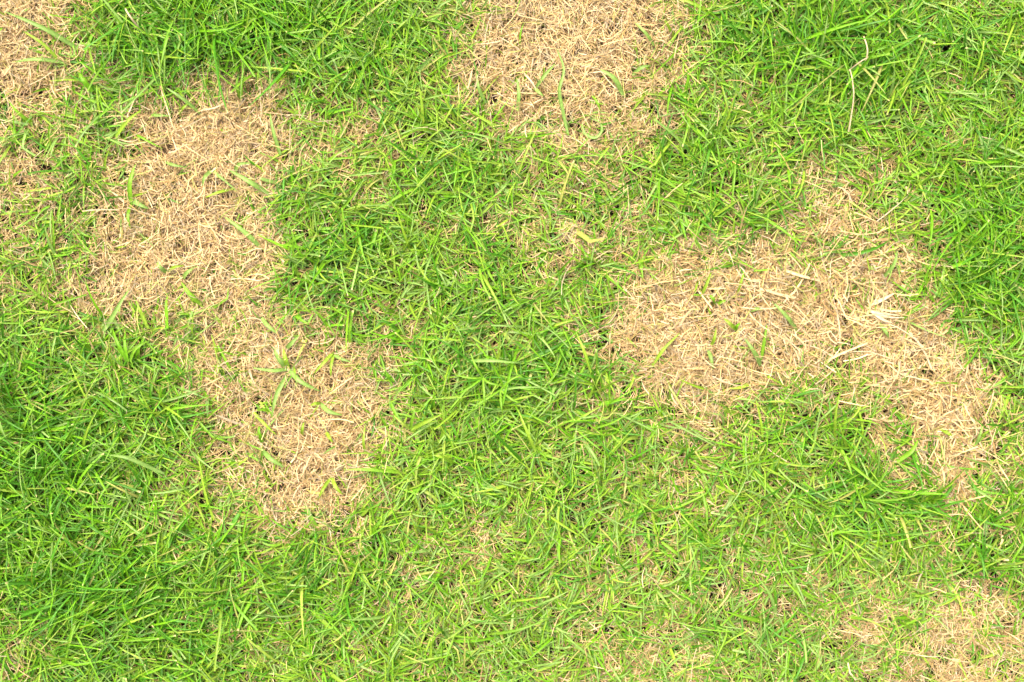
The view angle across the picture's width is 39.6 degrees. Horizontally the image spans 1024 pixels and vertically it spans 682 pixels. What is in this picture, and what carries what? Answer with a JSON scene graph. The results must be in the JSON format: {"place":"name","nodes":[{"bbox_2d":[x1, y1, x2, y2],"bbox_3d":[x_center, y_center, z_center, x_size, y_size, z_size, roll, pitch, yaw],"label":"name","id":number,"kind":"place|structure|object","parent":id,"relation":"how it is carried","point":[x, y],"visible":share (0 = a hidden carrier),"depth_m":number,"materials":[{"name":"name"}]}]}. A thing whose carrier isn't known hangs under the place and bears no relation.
{"place":"outdoors","nodes":[
{"label":"outdoors","id":0,"kind":"place"},
{"bbox_2d":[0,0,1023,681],"bbox_3d":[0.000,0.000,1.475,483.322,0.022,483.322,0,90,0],"label":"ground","id":1,"kind":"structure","parent":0,"point":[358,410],"depth_m":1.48,"materials":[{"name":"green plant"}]},
{"bbox_2d":[0,0,123,149],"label":"dead grass patch","id":2,"kind":"object","parent":1,"relation":"on","point":[11,6],"visible":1,"depth_m":1.46,"materials":[{"name":"plant"}]},
{"bbox_2d":[16,57,65,63],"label":"grass shoot","id":3,"kind":"object","parent":2,"relation":"on","point":[46,60],"depth_m":1.45,"materials":[{"name":"green plant"}]},
{"bbox_2d":[6,12,76,48],"bbox_3d":[-0.479,-0.319,1.447,0.078,0.018,0.006,27,90,0],"label":"grass shoot","id":4,"kind":"object","parent":2,"relation":"on","point":[55,34],"depth_m":1.44,"materials":[{"name":"green plant"}]},
{"bbox_2d":[25,32,61,60],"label":"grass shoot","id":5,"kind":"object","parent":2,"relation":"on","point":[50,51],"depth_m":1.45,"materials":[{"name":"green plant"}]},
{"bbox_2d":[78,73,93,91],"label":"grass shoot","id":6,"kind":"object","parent":2,"relation":"on","point":[86,84],"depth_m":1.45,"materials":[{"name":"green plant"}]},
{"bbox_2d":[46,56,319,349],"bbox_3d":[-0.343,-0.143,1.447,0.300,0.048,0.320,0,90,0],"label":"dead grass patch","id":7,"kind":"object","parent":1,"relation":"on","point":[194,142],"visible":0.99,"depth_m":1.46,"materials":[{"name":"plant"}]},
{"bbox_2d":[82,209,118,211],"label":"dry stalk","id":8,"kind":"object","parent":7,"relation":"on","point":[98,209],"visible":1,"depth_m":1.45,"materials":[{"name":"plant"}]},
{"bbox_2d":[102,290,128,331],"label":"grass shoot","id":9,"kind":"object","parent":7,"relation":"on","point":[112,316],"depth_m":1.45,"materials":[{"name":"green plant"}]},
{"bbox_2d":[115,110,140,137],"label":"grass shoot","id":10,"kind":"object","parent":7,"relation":"on","point":[121,127],"depth_m":1.45,"materials":[{"name":"green plant"}]},
{"bbox_2d":[126,164,148,228],"bbox_3d":[-0.382,-0.148,1.451,0.022,0.014,0.066,0,90,0],"label":"grass sprig","id":11,"kind":"object","parent":7,"relation":"on","point":[129,193],"depth_m":1.45,"materials":[{"name":"green plant"}]},
{"bbox_2d":[136,300,148,328],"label":"grass shoot","id":12,"kind":"object","parent":7,"relation":"on","point":[143,318],"depth_m":1.45,"materials":[{"name":"green plant"}]},
{"bbox_2d":[151,114,170,116],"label":"grass shoot","id":13,"kind":"object","parent":7,"relation":"on","point":[157,115],"depth_m":1.45,"materials":[{"name":"green plant"}]},
{"bbox_2d":[165,294,167,328],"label":"grass shoot","id":14,"kind":"object","parent":7,"relation":"on","point":[166,316],"depth_m":1.45,"materials":[{"name":"green plant"}]},
{"bbox_2d":[160,86,173,127],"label":"dry stalk","id":15,"kind":"object","parent":7,"relation":"on","point":[166,106],"visible":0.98,"depth_m":1.45,"materials":[{"name":"plant"}]},
{"bbox_2d":[157,262,183,272],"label":"grass sprig","id":16,"kind":"object","parent":7,"relation":"on","point":[162,269],"depth_m":1.45,"materials":[{"name":"green plant"}]},
{"bbox_2d":[166,161,183,166],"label":"grass shoot","id":17,"kind":"object","parent":7,"relation":"on","point":[172,164],"depth_m":1.45,"materials":[{"name":"green plant"}]},
{"bbox_2d":[165,87,198,113],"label":"grass sprig","id":18,"kind":"object","parent":7,"relation":"on","point":[186,101],"depth_m":1.45,"materials":[{"name":"green plant"}]},
{"bbox_2d":[182,267,194,279],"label":"grass shoot","id":19,"kind":"object","parent":7,"relation":"on","point":[185,274],"depth_m":1.45,"materials":[{"name":"green plant"}]},
{"bbox_2d":[181,282,202,304],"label":"grass shoot","id":20,"kind":"object","parent":7,"relation":"on","point":[195,299],"depth_m":1.45,"materials":[{"name":"green plant"}]},
{"bbox_2d":[204,103,223,110],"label":"dry stalk","id":21,"kind":"object","parent":7,"relation":"on","point":[213,107],"visible":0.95,"depth_m":1.45,"materials":[{"name":"plant"}]},
{"bbox_2d":[202,169,237,197],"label":"grass sprig","id":22,"kind":"object","parent":7,"relation":"on","point":[219,176],"depth_m":1.45,"materials":[{"name":"green plant"}]},
{"bbox_2d":[235,76,245,98],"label":"grass sprig","id":23,"kind":"object","parent":7,"relation":"on","point":[237,91],"depth_m":1.45,"materials":[{"name":"green plant"}]},
{"bbox_2d":[226,217,259,245],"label":"grass shoot","id":24,"kind":"object","parent":7,"relation":"on","point":[250,237],"depth_m":1.45,"materials":[{"name":"green plant"}]},
{"bbox_2d":[229,162,269,194],"bbox_3d":[-0.264,-0.169,1.451,0.047,0.016,0.020,33,90,0],"label":"grass sprig","id":25,"kind":"object","parent":7,"relation":"on","point":[251,183],"depth_m":1.45,"materials":[{"name":"green plant"}]},
{"bbox_2d":[270,114,281,154],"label":"grass shoot","id":26,"kind":"object","parent":7,"relation":"on","point":[275,137],"depth_m":1.45,"materials":[{"name":"green plant"}]},
{"bbox_2d":[183,278,432,566],"bbox_3d":[-0.210,0.082,1.447,0.261,0.048,0.314,0,90,0],"label":"dead grass patch","id":27,"kind":"object","parent":1,"relation":"on","point":[302,448],"visible":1,"depth_m":1.46,"materials":[{"name":"plant"}]},
{"bbox_2d":[257,427,263,441],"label":"grass shoot","id":28,"kind":"object","parent":27,"relation":"on","point":[260,436],"depth_m":1.45,"materials":[{"name":"green plant"}]},
{"bbox_2d":[253,412,276,434],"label":"grass shoot","id":29,"kind":"object","parent":27,"relation":"on","point":[263,423],"depth_m":1.45,"materials":[{"name":"green plant"}]},
{"bbox_2d":[261,317,276,333],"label":"grass shoot","id":30,"kind":"object","parent":27,"relation":"on","point":[265,323],"depth_m":1.45,"materials":[{"name":"green plant"}]},
{"bbox_2d":[261,449,283,466],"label":"grass shoot","id":31,"kind":"object","parent":27,"relation":"on","point":[269,457],"depth_m":1.45,"materials":[{"name":"green plant"}]},
{"bbox_2d":[254,336,318,415],"bbox_3d":[-0.231,0.036,1.450,0.056,0.012,0.069,-21,90,0],"label":"grass sprig","id":32,"kind":"object","parent":27,"relation":"on","point":[283,362],"depth_m":1.45,"materials":[{"name":"green plant"}]},
{"bbox_2d":[300,422,303,433],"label":"grass shoot","id":33,"kind":"object","parent":27,"relation":"on","point":[302,429],"depth_m":1.45,"materials":[{"name":"green plant"}]},
{"bbox_2d":[311,402,341,414],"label":"grass sprig","id":34,"kind":"object","parent":27,"relation":"on","point":[325,408],"depth_m":1.45,"materials":[{"name":"green plant"}]},
{"bbox_2d":[325,432,332,442],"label":"grass shoot","id":35,"kind":"object","parent":27,"relation":"on","point":[328,436],"depth_m":1.45,"materials":[{"name":"green plant"}]},
{"bbox_2d":[318,477,342,498],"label":"grass sprig","id":36,"kind":"object","parent":27,"relation":"on","point":[334,484],"depth_m":1.45,"materials":[{"name":"green plant"}]},
{"bbox_2d":[315,352,350,375],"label":"grass sprig","id":37,"kind":"object","parent":27,"relation":"on","point":[325,360],"depth_m":1.45,"materials":[{"name":"green plant"}]},
{"bbox_2d":[362,427,365,451],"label":"grass shoot","id":38,"kind":"object","parent":27,"relation":"on","point":[363,442],"depth_m":1.45,"materials":[{"name":"green plant"}]},
{"bbox_2d":[0,0,1023,681],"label":"green grass","id":39,"kind":"structure","parent":1,"relation":"on","point":[78,610],"depth_m":1.45,"materials":[{"name":"green plant"}]},
{"bbox_2d":[0,422,5,437],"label":"grass shoot","id":40,"kind":"object","parent":39,"relation":"on","point":[2,431],"depth_m":1.43,"materials":[{"name":"green plant"}]},
{"bbox_2d":[112,329,146,361],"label":"grass sprig","id":41,"kind":"object","parent":39,"relation":"on","point":[124,354],"depth_m":1.44,"materials":[{"name":"green plant"}]},
{"bbox_2d":[125,8,140,31],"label":"dry stalk","id":42,"kind":"object","parent":39,"relation":"on","point":[134,22],"visible":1,"depth_m":1.43,"materials":[{"name":"plant"}]},
{"bbox_2d":[110,454,164,473],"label":"grass shoot","id":43,"kind":"object","parent":39,"relation":"on","point":[139,462],"depth_m":1.43,"materials":[{"name":"green plant"}]},
{"bbox_2d":[394,408,442,430],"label":"grass sprig","id":44,"kind":"object","parent":39,"relation":"on","point":[418,425],"depth_m":1.44,"materials":[{"name":"green plant"}]},
{"bbox_2d":[456,353,504,411],"bbox_3d":[-0.037,0.043,1.433,0.050,0.011,0.039,42,90,0],"label":"grass sprig","id":45,"kind":"object","parent":39,"relation":"on","point":[482,378],"depth_m":1.43,"materials":[{"name":"green plant"}]},
{"bbox_2d":[467,359,518,362],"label":"grass shoot","id":46,"kind":"object","parent":39,"relation":"on","point":[489,360],"depth_m":1.43,"materials":[{"name":"green plant"}]},
{"bbox_2d":[473,374,546,413],"bbox_3d":[-0.002,0.054,1.434,0.081,0.013,0.028,-28,90,0],"label":"grass sprig","id":47,"kind":"object","parent":39,"relation":"on","point":[502,390],"depth_m":1.43,"materials":[{"name":"green plant"}]},
{"bbox_2d":[518,410,535,451],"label":"grass shoot","id":48,"kind":"object","parent":39,"relation":"on","point":[529,436],"depth_m":1.43,"materials":[{"name":"green plant"}]},
{"bbox_2d":[576,333,591,372],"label":"grass shoot","id":49,"kind":"object","parent":39,"relation":"on","point":[585,354],"depth_m":1.44,"materials":[{"name":"green plant"}]},
{"bbox_2d":[847,57,867,133],"bbox_3d":[0.343,-0.250,1.434,0.017,0.019,0.080,14,90,0],"label":"dry stalk","id":50,"kind":"object","parent":39,"relation":"on","point":[853,93],"visible":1,"depth_m":1.43,"materials":[{"name":"plant"}]},
{"bbox_2d":[863,36,867,60],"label":"dry stalk","id":51,"kind":"object","parent":39,"relation":"on","point":[867,48],"visible":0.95,"depth_m":1.44,"materials":[{"name":"plant"}]},
{"bbox_2d":[0,0,1023,681],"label":"dry thatch","id":52,"kind":"object","parent":1,"relation":"on","point":[16,164],"visible":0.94,"depth_m":1.46,"materials":[{"name":"plant"}]},
{"bbox_2d":[429,0,709,170],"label":"dead grass patch","id":53,"kind":"object","parent":1,"relation":"on","point":[557,17],"visible":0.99,"depth_m":1.46,"materials":[{"name":"plant"}]},
{"bbox_2d":[476,74,486,102],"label":"grass shoot","id":54,"kind":"object","parent":53,"relation":"on","point":[480,92],"depth_m":1.45,"materials":[{"name":"green plant"}]},
{"bbox_2d":[516,79,520,111],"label":"grass shoot","id":55,"kind":"object","parent":53,"relation":"on","point":[518,95],"depth_m":1.44,"materials":[{"name":"green plant"}]},
{"bbox_2d":[517,126,537,172],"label":"grass sprig","id":56,"kind":"object","parent":53,"relation":"on","point":[522,161],"visible":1,"depth_m":1.44,"materials":[{"name":"green plant"}]},
{"bbox_2d":[522,73,535,89],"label":"dry stalk","id":57,"kind":"object","parent":53,"relation":"on","point":[530,80],"visible":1,"depth_m":1.45,"materials":[{"name":"plant"}]},
{"bbox_2d":[533,87,543,96],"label":"grass shoot","id":58,"kind":"object","parent":53,"relation":"on","point":[538,91],"depth_m":1.45,"materials":[{"name":"green plant"}]},
{"bbox_2d":[536,49,568,135],"bbox_3d":[0.039,-0.253,1.446,0.032,0.018,0.089,-4,90,0],"label":"grass sprig","id":59,"kind":"object","parent":53,"relation":"on","point":[544,75],"depth_m":1.44,"materials":[{"name":"green plant"}]},
{"bbox_2d":[581,118,602,138],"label":"grass shoot","id":60,"kind":"object","parent":53,"relation":"on","point":[596,136],"depth_m":1.45,"materials":[{"name":"green plant"}]},
{"bbox_2d":[600,69,623,94],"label":"grass shoot","id":61,"kind":"object","parent":53,"relation":"on","point":[616,81],"depth_m":1.45,"materials":[{"name":"green plant"}]},
{"bbox_2d":[631,65,650,75],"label":"grass shoot","id":62,"kind":"object","parent":53,"relation":"on","point":[639,68],"depth_m":1.45,"materials":[{"name":"green plant"}]},
{"bbox_2d":[634,22,654,45],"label":"grass shoot","id":63,"kind":"object","parent":53,"relation":"on","point":[647,35],"depth_m":1.45,"materials":[{"name":"green plant"}]},
{"bbox_2d":[568,161,1023,541],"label":"dead grass patch","id":64,"kind":"object","parent":1,"relation":"on","point":[897,348],"visible":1,"depth_m":1.46,"materials":[{"name":"plant"}]},
{"bbox_2d":[652,334,678,365],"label":"grass shoot","id":65,"kind":"object","parent":64,"relation":"on","point":[660,353],"depth_m":1.44,"materials":[{"name":"green plant"}]},
{"bbox_2d":[701,272,711,293],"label":"grass shoot","id":66,"kind":"object","parent":64,"relation":"on","point":[705,286],"depth_m":1.45,"materials":[{"name":"green plant"}]},
{"bbox_2d":[707,330,716,368],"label":"grass sprig","id":67,"kind":"object","parent":64,"relation":"on","point":[709,352],"depth_m":1.45,"materials":[{"name":"green plant"}]},
{"bbox_2d":[710,295,725,304],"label":"grass sprig","id":68,"kind":"object","parent":64,"relation":"on","point":[714,302],"depth_m":1.45,"materials":[{"name":"green plant"}]},
{"bbox_2d":[723,318,739,330],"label":"grass sprig","id":69,"kind":"object","parent":64,"relation":"on","point":[734,327],"depth_m":1.45,"materials":[{"name":"green plant"}]},
{"bbox_2d":[737,271,743,291],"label":"grass shoot","id":70,"kind":"object","parent":64,"relation":"on","point":[740,282],"depth_m":1.45,"materials":[{"name":"green plant"}]},
{"bbox_2d":[744,338,761,366],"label":"grass shoot","id":71,"kind":"object","parent":64,"relation":"on","point":[755,353],"depth_m":1.45,"materials":[{"name":"green plant"}]},
{"bbox_2d":[760,325,766,361],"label":"grass shoot","id":72,"kind":"object","parent":64,"relation":"on","point":[763,345],"depth_m":1.45,"materials":[{"name":"green plant"}]},
{"bbox_2d":[760,288,798,299],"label":"dry stalk","id":73,"kind":"object","parent":64,"relation":"on","point":[778,293],"visible":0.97,"depth_m":1.45,"materials":[{"name":"plant"}]},
{"bbox_2d":[772,302,797,330],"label":"grass shoot","id":74,"kind":"object","parent":64,"relation":"on","point":[788,318],"depth_m":1.45,"materials":[{"name":"green plant"}]},
{"bbox_2d":[783,269,819,281],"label":"dry stalk","id":75,"kind":"object","parent":64,"relation":"on","point":[798,274],"visible":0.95,"depth_m":1.45,"materials":[{"name":"plant"}]},
{"bbox_2d":[826,343,866,361],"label":"dry stalk","id":76,"kind":"object","parent":64,"relation":"on","point":[843,352],"visible":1,"depth_m":1.45,"materials":[{"name":"plant"}]},
{"bbox_2d":[880,323,888,338],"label":"grass shoot","id":77,"kind":"object","parent":64,"relation":"on","point":[885,331],"depth_m":1.45,"materials":[{"name":"green plant"}]},
{"bbox_2d":[884,251,897,276],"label":"grass shoot","id":78,"kind":"object","parent":64,"relation":"on","point":[892,266],"depth_m":1.45,"materials":[{"name":"green plant"}]},
{"bbox_2d":[870,293,912,322],"bbox_3d":[0.387,-0.029,1.452,0.032,0.009,0.039,-40,90,0],"label":"dead leaf sheaf","id":79,"kind":"object","parent":64,"relation":"on","point":[880,315],"visible":1,"depth_m":1.45,"materials":[{"name":"plant"}]},
{"bbox_2d":[896,440,917,462],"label":"grass shoot","id":80,"kind":"object","parent":64,"relation":"on","point":[907,454],"depth_m":1.45,"materials":[{"name":"green plant"}]},
{"bbox_2d":[896,302,921,322],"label":"grass shoot","id":81,"kind":"object","parent":64,"relation":"on","point":[914,308],"depth_m":1.45,"materials":[{"name":"green plant"}]},
{"bbox_2d":[940,428,951,436],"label":"grass shoot","id":82,"kind":"object","parent":64,"relation":"on","point":[947,432],"depth_m":1.45,"materials":[{"name":"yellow plant"}]},
{"bbox_2d":[974,425,981,444],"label":"grass shoot","id":83,"kind":"object","parent":64,"relation":"on","point":[978,438],"depth_m":1.45,"materials":[{"name":"green plant"}]},
{"bbox_2d":[882,575,1023,681],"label":"dead grass patch","id":84,"kind":"object","parent":1,"relation":"on","point":[956,667],"visible":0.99,"depth_m":1.46,"materials":[{"name":"plant"}]}
]}

